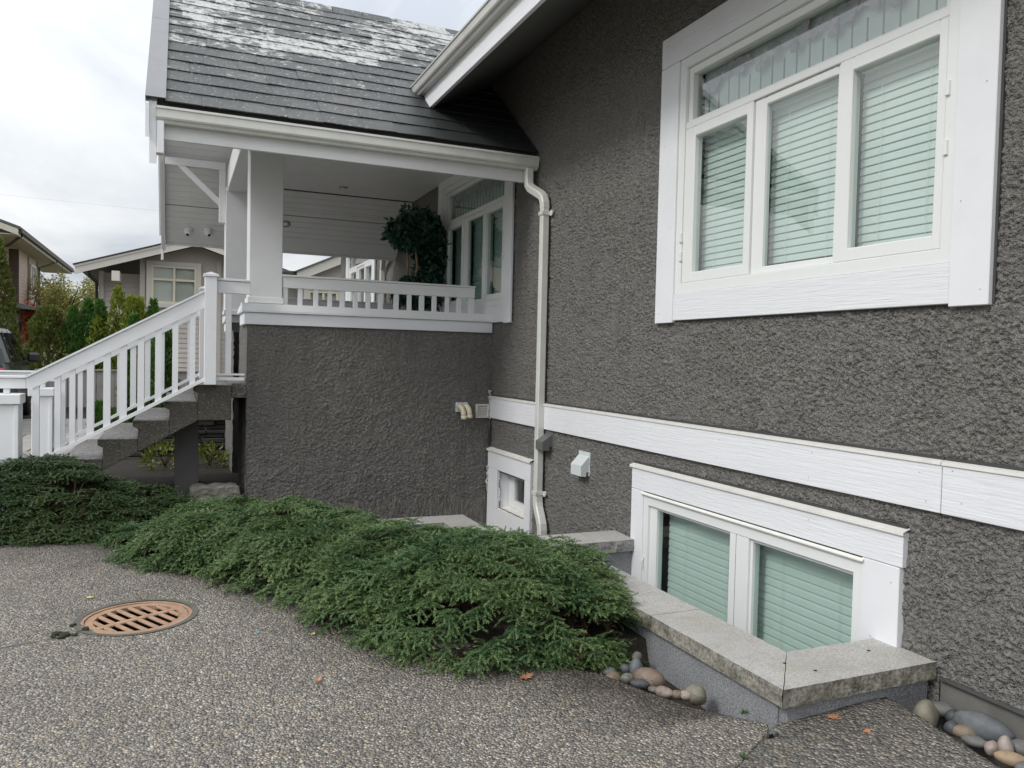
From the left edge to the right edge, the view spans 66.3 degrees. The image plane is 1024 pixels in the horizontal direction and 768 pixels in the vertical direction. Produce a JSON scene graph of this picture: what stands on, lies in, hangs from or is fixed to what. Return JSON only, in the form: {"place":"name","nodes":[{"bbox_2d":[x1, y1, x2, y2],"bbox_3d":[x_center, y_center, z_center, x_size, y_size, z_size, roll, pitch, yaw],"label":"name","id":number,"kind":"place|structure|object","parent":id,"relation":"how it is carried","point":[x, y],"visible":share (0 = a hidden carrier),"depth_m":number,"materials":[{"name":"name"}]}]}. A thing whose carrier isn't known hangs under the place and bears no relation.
{"place":"outdoors","nodes":[
{"label":"outdoors","id":0,"kind":"place"},
{"bbox_2d":[23,451,69,462],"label":"walkway","id":1,"kind":"structure","parent":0,"point":[64,452],"depth_m":9.76,"materials":[{"name":"concrete"}]},
{"bbox_2d":[0,388,24,515],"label":"railing pillar","id":2,"kind":"structure","parent":1,"relation":"on","point":[11,425],"depth_m":6.79,"materials":[{"name":"paint"}]},
{"bbox_2d":[0,353,191,620],"bbox_3d":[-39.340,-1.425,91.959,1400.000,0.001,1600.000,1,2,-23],"label":"ground","id":3,"kind":"structure","parent":0,"point":[109,606],"depth_m":7.67,"materials":[{"name":"concrete"}]},
{"bbox_2d":[538,530,936,736],"bbox_3d":[0.969,1.746,4.792,0.919,1.047,2.908,1,2,-23],"label":"window well wall","id":4,"kind":"structure","parent":3,"relation":"on","point":[731,670],"depth_m":3.67,"materials":[{"name":"concrete"}]},
{"bbox_2d":[23,413,214,451],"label":"courtyard","id":5,"kind":"structure","parent":0,"point":[26,433],"depth_m":12.76,"materials":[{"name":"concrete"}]},
{"bbox_2d":[0,236,27,401],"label":"cedar shrub","id":6,"kind":"object","parent":5,"relation":"on","point":[8,308],"visible":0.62,"depth_m":14.54,"materials":[{"name":"green plant"}]},
{"bbox_2d":[0,328,39,415],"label":"parked car","id":7,"kind":"object","parent":5,"relation":"on","point":[10,358],"visible":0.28,"depth_m":13.85,"materials":[{"name":"paint"}]},
{"bbox_2d":[21,304,71,406],"bbox_3d":[-10.525,-0.610,17.838,1.328,2.443,1.359,1,2,-23],"label":"cedar shrub","id":8,"kind":"object","parent":5,"relation":"on","point":[45,319],"visible":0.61,"depth_m":17.58,"materials":[{"name":"green plant"}]},
{"bbox_2d":[60,304,86,403],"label":"cedar shrub","id":9,"kind":"object","parent":5,"relation":"on","point":[72,324],"visible":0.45,"depth_m":17.93,"materials":[{"name":"green plant"}]},
{"bbox_2d":[67,297,97,402],"bbox_3d":[-9.914,-0.712,18.285,0.800,2.647,0.766,1,2,-23],"label":"cedar shrub","id":10,"kind":"object","parent":5,"relation":"on","point":[88,309],"visible":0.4,"depth_m":18.12,"materials":[{"name":"green plant"}]},
{"bbox_2d":[86,297,114,406],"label":"cedar shrub","id":11,"kind":"object","parent":5,"relation":"on","point":[100,308],"visible":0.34,"depth_m":18.08,"materials":[{"name":"green plant"}]},
{"bbox_2d":[85,400,117,430],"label":"cedar shrub","id":12,"kind":"object","parent":5,"relation":"on","point":[98,410],"visible":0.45,"depth_m":13.25,"materials":[{"name":"green plant"}]},
{"bbox_2d":[84,283,141,405],"bbox_3d":[-9.221,-0.859,18.327,1.619,2.992,1.337,1,2,-7],"label":"cedar shrub","id":13,"kind":"object","parent":5,"relation":"on","point":[127,306],"visible":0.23,"depth_m":18.06,"materials":[{"name":"green plant"}]},
{"bbox_2d":[115,311,144,422],"bbox_3d":[-5.933,-0.117,12.254,0.502,2.068,0.579,2,2,31],"label":"cedar shrub","id":14,"kind":"object","parent":5,"relation":"on","point":[133,318],"visible":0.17,"depth_m":12.15,"materials":[{"name":"green plant"}]},
{"bbox_2d":[127,294,146,365],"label":"cedar shrub","id":15,"kind":"object","parent":5,"relation":"on","point":[141,304],"visible":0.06,"depth_m":18.16,"materials":[{"name":"green plant"}]},
{"bbox_2d":[144,297,160,358],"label":"cedar shrub","id":16,"kind":"object","parent":5,"relation":"on","point":[153,308],"visible":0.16,"depth_m":18.26,"materials":[{"name":"green plant"}]},
{"bbox_2d":[144,310,182,407],"bbox_3d":[-5.377,-0.101,12.048,0.691,2.075,0.613,1,2,-23],"label":"cedar shrub","id":17,"kind":"object","parent":5,"relation":"on","point":[168,363],"visible":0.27,"depth_m":11.95,"materials":[{"name":"green plant"}]},
{"bbox_2d":[340,0,1023,767],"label":"house","id":18,"kind":"structure","parent":5,"relation":"on","point":[852,408],"depth_m":4.77,"materials":[{"name":"paint"}]},
{"bbox_2d":[145,0,539,524],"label":"porch","id":19,"kind":"object","parent":18,"relation":"attached to","point":[264,119],"visible":0.87,"depth_m":8.17,"materials":[{"name":"paint"}]},
{"bbox_2d":[183,227,191,235],"bbox_3d":[-4.636,-2.175,11.204,0.124,0.135,0.136,1,2,-23],"label":"security camera","id":20,"kind":"object","parent":19,"relation":"attached to","point":[187,231],"visible":1,"depth_m":11.16,"materials":[{"name":"white plastic"}]},
{"bbox_2d":[203,227,211,236],"bbox_3d":[-4.382,-2.187,11.291,0.124,0.136,0.135,1,2,-23],"label":"security camera","id":21,"kind":"object","parent":19,"relation":"attached to","point":[207,231],"visible":1,"depth_m":11.25,"materials":[{"name":"white plastic"}]},
{"bbox_2d":[283,221,289,226],"bbox_3d":[-3.326,-2.356,11.535,0.124,0.086,0.104,1,2,-23],"label":"ceiling light","id":22,"kind":"object","parent":19,"relation":"attached to","point":[286,223],"visible":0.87,"depth_m":11.53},
{"bbox_2d":[288,298,392,309],"bbox_3d":[-2.714,-1.079,11.485,2.080,0.304,0.084,1,2,-23],"label":"porch railing","id":23,"kind":"object","parent":19,"relation":"on","point":[335,303],"depth_m":11.51,"materials":[{"name":"paint"}]},
{"bbox_2d":[282,274,475,312],"bbox_3d":[-1.378,-0.947,8.361,2.080,0.304,0.084,1,2,-23],"label":"porch railing","id":24,"kind":"object","parent":19,"relation":"on","point":[315,284],"visible":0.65,"depth_m":8.31,"materials":[{"name":"paint"}]},
{"bbox_2d":[380,202,450,311],"bbox_3d":[-1.280,-1.198,10.182,0.948,2.288,0.625,1,2,-23],"label":"potted tree","id":25,"kind":"object","parent":19,"relation":"on","point":[422,238],"visible":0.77,"depth_m":10.09,"materials":[{"name":"green plant"}]},
{"bbox_2d":[455,402,472,419],"bbox_3d":[-0.526,0.295,8.613,0.155,0.179,0.183,1,2,-23],"label":"flue pipe","id":26,"kind":"object","parent":19,"relation":"attached to","point":[463,408],"visible":1,"depth_m":8.55,"materials":[{"name":"beige plastic"}]},
{"bbox_2d":[345,258,376,301],"bbox_3d":[-2.910,-1.962,15.158,0.116,2.047,2.593,1,2,-23],"label":"window","id":27,"kind":"structure","parent":18,"relation":"in","point":[365,269],"depth_m":15.19,"materials":[{"name":"paint"}]},
{"bbox_2d":[380,260,385,302],"bbox_3d":[-2.170,-0.740,13.036,0.114,3.237,0.715,1,2,-11],"label":"downspout","id":28,"kind":"object","parent":18,"relation":"attached to","point":[382,269],"visible":0.19,"depth_m":13.25,"materials":[{"name":"metal"}]},
{"bbox_2d":[455,221,474,299],"bbox_3d":[-0.622,-1.530,10.047,0.056,1.030,0.610,1,2,-23],"label":"window blind","id":29,"kind":"object","parent":18,"relation":"attached to","point":[458,258],"depth_m":10.18,"materials":[{"name":"plastic"}]},
{"bbox_2d":[436,175,516,323],"bbox_3d":[-0.441,-1.720,9.422,0.146,2.047,2.593,1,2,-23],"label":"window","id":30,"kind":"structure","parent":18,"relation":"in","point":[476,198],"depth_m":9.11,"materials":[{"name":"paint"}]},
{"bbox_2d":[475,404,488,417],"bbox_3d":[-0.337,0.301,8.753,0.151,0.154,0.055,1,2,-23],"label":"louver vent","id":31,"kind":"object","parent":18,"relation":"attached to","point":[481,410],"visible":1,"depth_m":8.74,"materials":[{"name":"plastic"}]},
{"bbox_2d":[472,214,494,298],"bbox_3d":[-0.348,-1.503,9.406,0.056,1.030,0.645,1,2,-23],"label":"window blind","id":32,"kind":"object","parent":18,"relation":"attached to","point":[477,252],"depth_m":9.50,"materials":[{"name":"plastic"}]},
{"bbox_2d":[488,416,490,446],"bbox_3d":[-0.251,0.531,8.775,0.022,0.340,0.022,1,2,-1],"label":"conduit","id":33,"kind":"object","parent":18,"relation":"attached to","point":[489,432],"visible":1,"depth_m":8.77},
{"bbox_2d":[493,210,502,293],"bbox_3d":[-0.092,-1.478,8.807,0.056,1.030,0.570,1,2,-23],"label":"window blind","id":34,"kind":"object","parent":18,"relation":"attached to","point":[498,225],"depth_m":8.95,"materials":[{"name":"plastic"}]},
{"bbox_2d":[486,447,533,534],"bbox_3d":[0.028,1.254,8.309,0.210,1.059,1.170,1,2,-23],"label":"window","id":35,"kind":"structure","parent":18,"relation":"in","point":[521,467],"depth_m":8.42,"materials":[{"name":"paint"}]},
{"bbox_2d":[524,168,553,535],"bbox_3d":[0.234,-0.303,7.537,0.107,3.590,0.512,0,2,-27],"label":"downspout","id":36,"kind":"object","parent":18,"relation":"attached to","point":[544,214],"visible":0.95,"depth_m":7.43,"materials":[{"name":"metal"}]},
{"bbox_2d":[536,431,553,450],"bbox_3d":[0.311,0.534,7.396,0.120,0.177,0.162,1,2,-23],"label":"vent hood","id":37,"kind":"object","parent":18,"relation":"attached to","point":[544,442],"visible":1,"depth_m":7.34,"materials":[{"name":"black plastic"}]},
{"bbox_2d":[571,450,590,476],"bbox_3d":[0.595,0.686,6.760,0.096,0.204,0.196,1,2,-23],"label":"vent hood","id":38,"kind":"object","parent":18,"relation":"attached to","point":[580,465],"visible":1,"depth_m":6.71,"materials":[{"name":"white plastic"}]},
{"bbox_2d":[667,515,729,621],"bbox_3d":[1.348,1.348,5.400,0.056,0.880,0.920,1,2,-23],"label":"window blind","id":39,"kind":"object","parent":18,"relation":"attached to","point":[698,567],"depth_m":5.47,"materials":[{"name":"plastic"}]},
{"bbox_2d":[701,119,746,270],"bbox_3d":[1.458,-1.225,5.181,0.056,1.030,0.610,1,2,-23],"label":"window blind","id":40,"kind":"object","parent":18,"relation":"attached to","point":[724,195],"depth_m":5.25,"materials":[{"name":"plastic"}]},
{"bbox_2d":[630,461,909,647],"bbox_3d":[1.427,1.306,4.923,0.120,1.338,2.465,1,2,-23],"label":"window","id":41,"kind":"structure","parent":18,"relation":"in","point":[877,602],"depth_m":4.64,"materials":[{"name":"paint"}]},
{"bbox_2d":[757,544,852,653],"bbox_3d":[1.727,1.385,4.513,0.056,0.880,0.890,1,2,-23],"label":"window blind","id":42,"kind":"object","parent":18,"relation":"attached to","point":[804,603],"depth_m":4.59,"materials":[{"name":"plastic"}]},
{"bbox_2d":[768,72,861,263],"bbox_3d":[1.732,-1.198,4.540,0.056,1.030,0.645,1,2,-23],"label":"window blind","id":43,"kind":"object","parent":18,"relation":"attached to","point":[803,175],"depth_m":4.58,"materials":[{"name":"plastic"}]},
{"bbox_2d":[655,0,1009,323],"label":"window","id":44,"kind":"structure","parent":18,"relation":"in","point":[754,56],"depth_m":4.25,"materials":[{"name":"paint"}]},
{"bbox_2d":[858,41,939,246],"bbox_3d":[1.988,-1.172,3.941,0.056,1.030,0.570,1,2,-23],"label":"window blind","id":45,"kind":"object","parent":18,"relation":"attached to","point":[898,141],"depth_m":3.98,"materials":[{"name":"plastic"}]},
{"bbox_2d":[98,456,242,503],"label":"under stair soil","id":46,"kind":"structure","parent":0,"point":[129,469],"depth_m":9.60,"materials":[{"name":"soil"}]},
{"bbox_2d":[30,379,230,531],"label":"staircase","id":47,"kind":"structure","parent":46,"relation":"on","point":[181,415],"depth_m":7.53,"materials":[{"name":"concrete"}]},
{"bbox_2d":[0,286,204,447],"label":"stair railing","id":48,"kind":"object","parent":47,"relation":"on","point":[132,346],"visible":0.45,"depth_m":8.81,"materials":[{"name":"paint"}]},
{"bbox_2d":[0,272,250,462],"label":"stair railing","id":49,"kind":"object","parent":47,"relation":"on","point":[174,314],"visible":1,"depth_m":7.21,"materials":[{"name":"paint"}]},
{"bbox_2d":[28,383,53,457],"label":"railing pillar","id":50,"kind":"structure","parent":49,"relation":"attached to","point":[46,419],"depth_m":8.45,"materials":[{"name":"paint"}]},
{"bbox_2d":[136,438,174,470],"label":"garden bush","id":51,"kind":"object","parent":46,"relation":"on","point":[164,461],"visible":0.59,"depth_m":9.94,"materials":[{"name":"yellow plant"}]},
{"bbox_2d":[125,420,225,458],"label":"dry stone wall","id":52,"kind":"structure","parent":46,"relation":"on","point":[215,432],"depth_m":11.08,"materials":[{"name":"stone"}]},
{"bbox_2d":[198,441,228,466],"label":"garden bush","id":53,"kind":"object","parent":46,"relation":"on","point":[211,454],"visible":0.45,"depth_m":10.21,"materials":[{"name":"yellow plant"}]},
{"bbox_2d":[189,482,239,501],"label":"stone block","id":54,"kind":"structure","parent":46,"relation":"on","point":[200,491],"depth_m":7.75,"materials":[{"name":"stone"}]},
{"bbox_2d":[0,0,485,299],"label":"sky","id":55,"kind":"structure","parent":0,"point":[73,73],"materials":[{"name":"white"}]},
{"bbox_2d":[0,528,768,767],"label":"driveway","id":56,"kind":"structure","parent":0,"point":[217,681],"depth_m":3.49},
{"bbox_2d":[51,631,62,635],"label":"moss clump","id":57,"kind":"object","parent":56,"relation":"on","point":[56,633],"visible":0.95,"depth_m":4.25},
{"bbox_2d":[58,632,70,636],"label":"moss clump","id":58,"kind":"object","parent":56,"relation":"on","point":[66,634],"visible":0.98,"depth_m":4.23,"materials":[{"name":"plant"}]},
{"bbox_2d":[73,598,197,635],"bbox_3d":[-2.192,1.357,4.584,0.662,0.004,0.662,1,2,-23],"label":"drain surround","id":59,"kind":"object","parent":56,"relation":"on","point":[78,627],"visible":1,"depth_m":4.58,"materials":[{"name":"concrete"}]},
{"bbox_2d":[80,601,191,633],"bbox_3d":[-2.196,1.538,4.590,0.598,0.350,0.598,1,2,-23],"label":"drain grate","id":60,"kind":"object","parent":56,"relation":"in","point":[135,617],"visible":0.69,"depth_m":4.66,"materials":[{"name":"metal"}]},
{"bbox_2d":[116,540,714,716],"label":"needle litter","id":61,"kind":"object","parent":56,"relation":"on","point":[603,677],"visible":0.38,"depth_m":3.68,"materials":[{"name":"plant"}]},
{"bbox_2d":[518,672,533,678],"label":"fallen leaf","id":62,"kind":"object","parent":56,"relation":"on","point":[526,675],"visible":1,"depth_m":3.76,"materials":[{"name":"plant"}]},
{"bbox_2d":[739,750,748,759],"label":"weed","id":63,"kind":"object","parent":56,"relation":"on","point":[745,756],"visible":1,"depth_m":3.03,"materials":[{"name":"plant"}]},
{"bbox_2d":[739,708,749,714],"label":"weed","id":64,"kind":"object","parent":56,"relation":"on","point":[743,711],"visible":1,"depth_m":3.40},
{"bbox_2d":[10,481,774,738],"bbox_3d":[-0.610,1.281,5.668,8.507,0.586,3.025,3,2,37],"label":"planting bed","id":65,"kind":"object","parent":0,"point":[638,644],"visible":0.04,"depth_m":4.46,"materials":[{"name":"soil"}]},
{"bbox_2d":[0,452,200,546],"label":"spruce shrub","id":66,"kind":"object","parent":65,"relation":"on","point":[125,498],"visible":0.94,"depth_m":6.58,"materials":[{"name":"plant"}]},
{"bbox_2d":[92,494,301,578],"bbox_3d":[-2.368,1.153,6.136,1.826,0.447,1.943,1,2,-23],"label":"spruce shrub","id":67,"kind":"object","parent":65,"relation":"on","point":[183,526],"visible":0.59,"depth_m":5.77,"materials":[{"name":"plant"}]},
{"bbox_2d":[190,492,403,603],"bbox_3d":[-1.441,1.129,5.622,1.638,0.552,2.037,1,2,-23],"label":"spruce shrub","id":68,"kind":"object","parent":65,"relation":"on","point":[302,523],"visible":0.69,"depth_m":5.33,"materials":[{"name":"plant"}]},
{"bbox_2d":[377,514,486,534],"bbox_3d":[-0.719,1.631,6.744,1.324,0.571,1.985,1,2,-23],"label":"window well wall","id":69,"kind":"structure","parent":65,"relation":"on","point":[452,521],"depth_m":7.54,"materials":[{"name":"concrete"}]},
{"bbox_2d":[269,517,649,685],"bbox_3d":[-0.327,1.227,4.759,2.141,0.690,2.388,1,2,-23],"label":"spruce shrub","id":70,"kind":"object","parent":65,"relation":"on","point":[454,561],"visible":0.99,"depth_m":4.24,"materials":[{"name":"plant"}]},
{"bbox_2d":[603,666,615,674],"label":"river stone","id":71,"kind":"object","parent":65,"relation":"on","point":[607,670],"visible":0.54,"depth_m":3.90,"materials":[{"name":"stone"}]},
{"bbox_2d":[605,671,619,680],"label":"river stone","id":72,"kind":"object","parent":65,"relation":"on","point":[613,675],"visible":0.5,"depth_m":3.83,"materials":[{"name":"stone"}]},
{"bbox_2d":[620,664,629,673],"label":"river stone","id":73,"kind":"object","parent":65,"relation":"on","point":[624,668],"visible":0.85,"depth_m":3.95,"materials":[{"name":"stone"}]},
{"bbox_2d":[620,673,633,683],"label":"river stone","id":74,"kind":"object","parent":65,"relation":"on","point":[627,676],"visible":0.75,"depth_m":3.82,"materials":[{"name":"stone"}]},
{"bbox_2d":[629,658,642,673],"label":"river stone","id":75,"kind":"object","parent":65,"relation":"on","point":[635,664],"visible":0.53,"depth_m":3.93,"materials":[{"name":"stone"}]},
{"bbox_2d":[631,651,641,660],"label":"river stone","id":76,"kind":"object","parent":65,"relation":"on","point":[636,654],"visible":0.7,"depth_m":4.11,"materials":[{"name":"stone"}]},
{"bbox_2d":[630,678,649,688],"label":"river stone","id":77,"kind":"object","parent":65,"relation":"on","point":[636,682],"visible":0.84,"depth_m":3.77,"materials":[{"name":"stone"}]},
{"bbox_2d":[633,667,664,691],"bbox_3d":[0.669,1.447,3.837,0.136,0.112,0.147,1,2,-23],"label":"river stone","id":78,"kind":"object","parent":65,"relation":"on","point":[655,676],"visible":0.7,"depth_m":3.80,"materials":[{"name":"stone"}]},
{"bbox_2d":[648,686,656,692],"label":"river stone","id":79,"kind":"object","parent":65,"relation":"on","point":[653,689],"visible":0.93,"depth_m":3.71,"materials":[{"name":"stone"}]},
{"bbox_2d":[655,686,672,697],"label":"river stone","id":80,"kind":"object","parent":65,"relation":"on","point":[667,693],"visible":0.88,"depth_m":3.67,"materials":[{"name":"stone"}]},
{"bbox_2d":[672,690,680,698],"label":"river stone","id":81,"kind":"object","parent":65,"relation":"on","point":[675,693],"visible":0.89,"depth_m":3.66,"materials":[{"name":"stone"}]},
{"bbox_2d":[681,690,689,699],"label":"river stone","id":82,"kind":"object","parent":65,"relation":"on","point":[684,695],"visible":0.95,"depth_m":3.65,"materials":[{"name":"stone"}]},
{"bbox_2d":[685,684,706,705],"bbox_3d":[0.863,1.458,3.669,0.096,0.095,0.098,1,2,-23],"label":"river stone","id":83,"kind":"object","parent":65,"relation":"on","point":[698,691],"visible":0.96,"depth_m":3.64,"materials":[{"name":"stone"}]},
{"bbox_2d":[932,701,954,718],"bbox_3d":[1.943,1.477,3.552,0.132,0.074,0.086,2,2,17],"label":"river stone","id":84,"kind":"object","parent":65,"relation":"on","point":[943,707],"visible":0.59,"depth_m":3.52,"materials":[{"name":"stone"}]},
{"bbox_2d":[944,709,956,720],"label":"river stone","id":85,"kind":"object","parent":65,"relation":"on","point":[949,714],"visible":0.38,"depth_m":3.47,"materials":[{"name":"stone"}]},
{"bbox_2d":[952,724,975,737],"bbox_3d":[1.930,1.490,3.346,0.068,0.060,0.098,0,2,-42],"label":"river stone","id":86,"kind":"object","parent":65,"relation":"on","point":[959,730],"visible":0.66,"depth_m":3.33,"materials":[{"name":"stone"}]},
{"bbox_2d":[943,720,957,735],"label":"river stone","id":87,"kind":"object","parent":86,"relation":"on","point":[948,726],"visible":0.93,"depth_m":3.37,"materials":[{"name":"stone"}]},
{"bbox_2d":[960,734,985,748],"bbox_3d":[1.931,1.493,3.272,0.066,0.048,0.100,1,2,-23],"label":"river stone","id":88,"kind":"object","parent":65,"relation":"on","point":[975,741],"visible":0.91,"depth_m":3.25,"materials":[{"name":"stone"}]},
{"bbox_2d":[951,710,1014,741],"bbox_3d":[2.009,1.469,3.347,0.104,0.125,0.243,0,2,-41],"label":"river stone","id":89,"kind":"object","parent":65,"relation":"on","point":[984,726],"visible":0.61,"depth_m":3.31,"materials":[{"name":"stone"}]},
{"bbox_2d":[984,740,998,756],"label":"river stone","id":90,"kind":"object","parent":65,"relation":"on","point":[991,747],"visible":0.88,"depth_m":3.19,"materials":[{"name":"stone"}]},
{"bbox_2d":[997,735,1013,751],"bbox_3d":[2.014,1.485,3.197,0.064,0.102,0.063,1,2,-23],"label":"river stone","id":91,"kind":"object","parent":65,"relation":"on","point":[1004,742],"visible":0.56,"depth_m":3.18,"materials":[{"name":"stone"}]},
{"bbox_2d":[993,750,1023,767],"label":"river stone","id":92,"kind":"object","parent":65,"relation":"on","point":[1008,758],"visible":0.93,"depth_m":3.11,"materials":[{"name":"stone"}]},
{"bbox_2d":[1011,738,1023,755],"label":"river stone","id":93,"kind":"object","parent":65,"relation":"on","point":[1018,744],"visible":0.64,"depth_m":3.20,"materials":[{"name":"stone"}]},
{"bbox_2d":[1014,761,1023,767],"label":"river stone","id":94,"kind":"object","parent":65,"relation":"on","point":[1019,764],"visible":1,"depth_m":3.04,"materials":[{"name":"stone"}]},
{"bbox_2d":[773,697,899,735],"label":"apron slab","id":95,"kind":"structure","parent":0,"point":[783,728],"depth_m":3.37,"materials":[{"name":"concrete"}]},
{"bbox_2d":[827,713,839,718],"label":"fallen leaf","id":96,"kind":"object","parent":95,"relation":"on","point":[833,716],"visible":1,"depth_m":3.36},
{"bbox_2d":[738,704,1000,767],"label":"apron slab","id":97,"kind":"structure","parent":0,"point":[899,736],"depth_m":3.11,"materials":[{"name":"concrete"}]},
{"bbox_2d":[913,699,939,726],"bbox_3d":[1.822,1.457,3.450,0.130,0.135,0.095,-1,3,-45],"label":"river stone","id":98,"kind":"object","parent":97,"relation":"on","point":[926,710],"visible":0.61,"depth_m":3.42,"materials":[{"name":"stone"}]},
{"label":"lawn","id":99,"kind":"structure","parent":0,"visible":0},
{"bbox_2d":[20,294,38,369],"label":"autumn tree","id":100,"kind":"object","parent":99,"relation":"on","point":[27,314],"visible":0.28,"depth_m":41.09,"materials":[{"name":"red plant"}]},
{"bbox_2d":[0,219,73,364],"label":"neighbour house","id":101,"kind":"structure","parent":99,"relation":"on","point":[28,255],"depth_m":43.48,"materials":[{"name":"brown"}]},
{"bbox_2d":[30,264,36,290],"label":"window","id":102,"kind":"structure","parent":101,"relation":"in","point":[33,269],"depth_m":46.68,"materials":[{"name":"white glass"}]},
{"bbox_2d":[23,266,98,344],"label":"autumn tree","id":103,"kind":"object","parent":99,"relation":"on","point":[61,302],"visible":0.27,"depth_m":44.82,"materials":[{"name":"green plant"}]},
{"bbox_2d":[40,281,85,361],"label":"autumn tree","id":104,"kind":"object","parent":99,"relation":"on","point":[76,286],"visible":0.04,"depth_m":64.02,"materials":[{"name":"green plant"}]},
{"bbox_2d":[35,369,198,412],"bbox_3d":[-8.683,0.205,17.659,3.583,1.050,0.145,1,2,-23],"label":"fence","id":105,"kind":"object","parent":99,"relation":"on","point":[99,383],"visible":0.24,"depth_m":17.39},
{"bbox_2d":[72,242,296,391],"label":"neighbour house","id":106,"kind":"structure","parent":99,"relation":"on","point":[174,276],"depth_m":23.96,"materials":[{"name":"beige"}]},
{"bbox_2d":[146,260,200,307],"bbox_3d":[-10.330,-3.023,23.950,1.540,1.400,0.120,1,2,-23],"label":"window","id":107,"kind":"structure","parent":106,"relation":"in","point":[150,264],"depth_m":23.83,"materials":[{"name":"white wood"}]},
{"bbox_2d":[282,257,340,299],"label":"neighbour house","id":108,"kind":"structure","parent":99,"relation":"on","point":[329,267],"depth_m":23.31,"materials":[{"name":"beige"}]},
{"bbox_2d":[303,289,339,299],"bbox_3d":[-5.671,-2.342,23.521,1.160,1.140,0.120,1,2,-23],"label":"window","id":109,"kind":"structure","parent":108,"relation":"in","point":[306,292],"depth_m":23.42,"materials":[{"name":"beige glass"}]}
]}

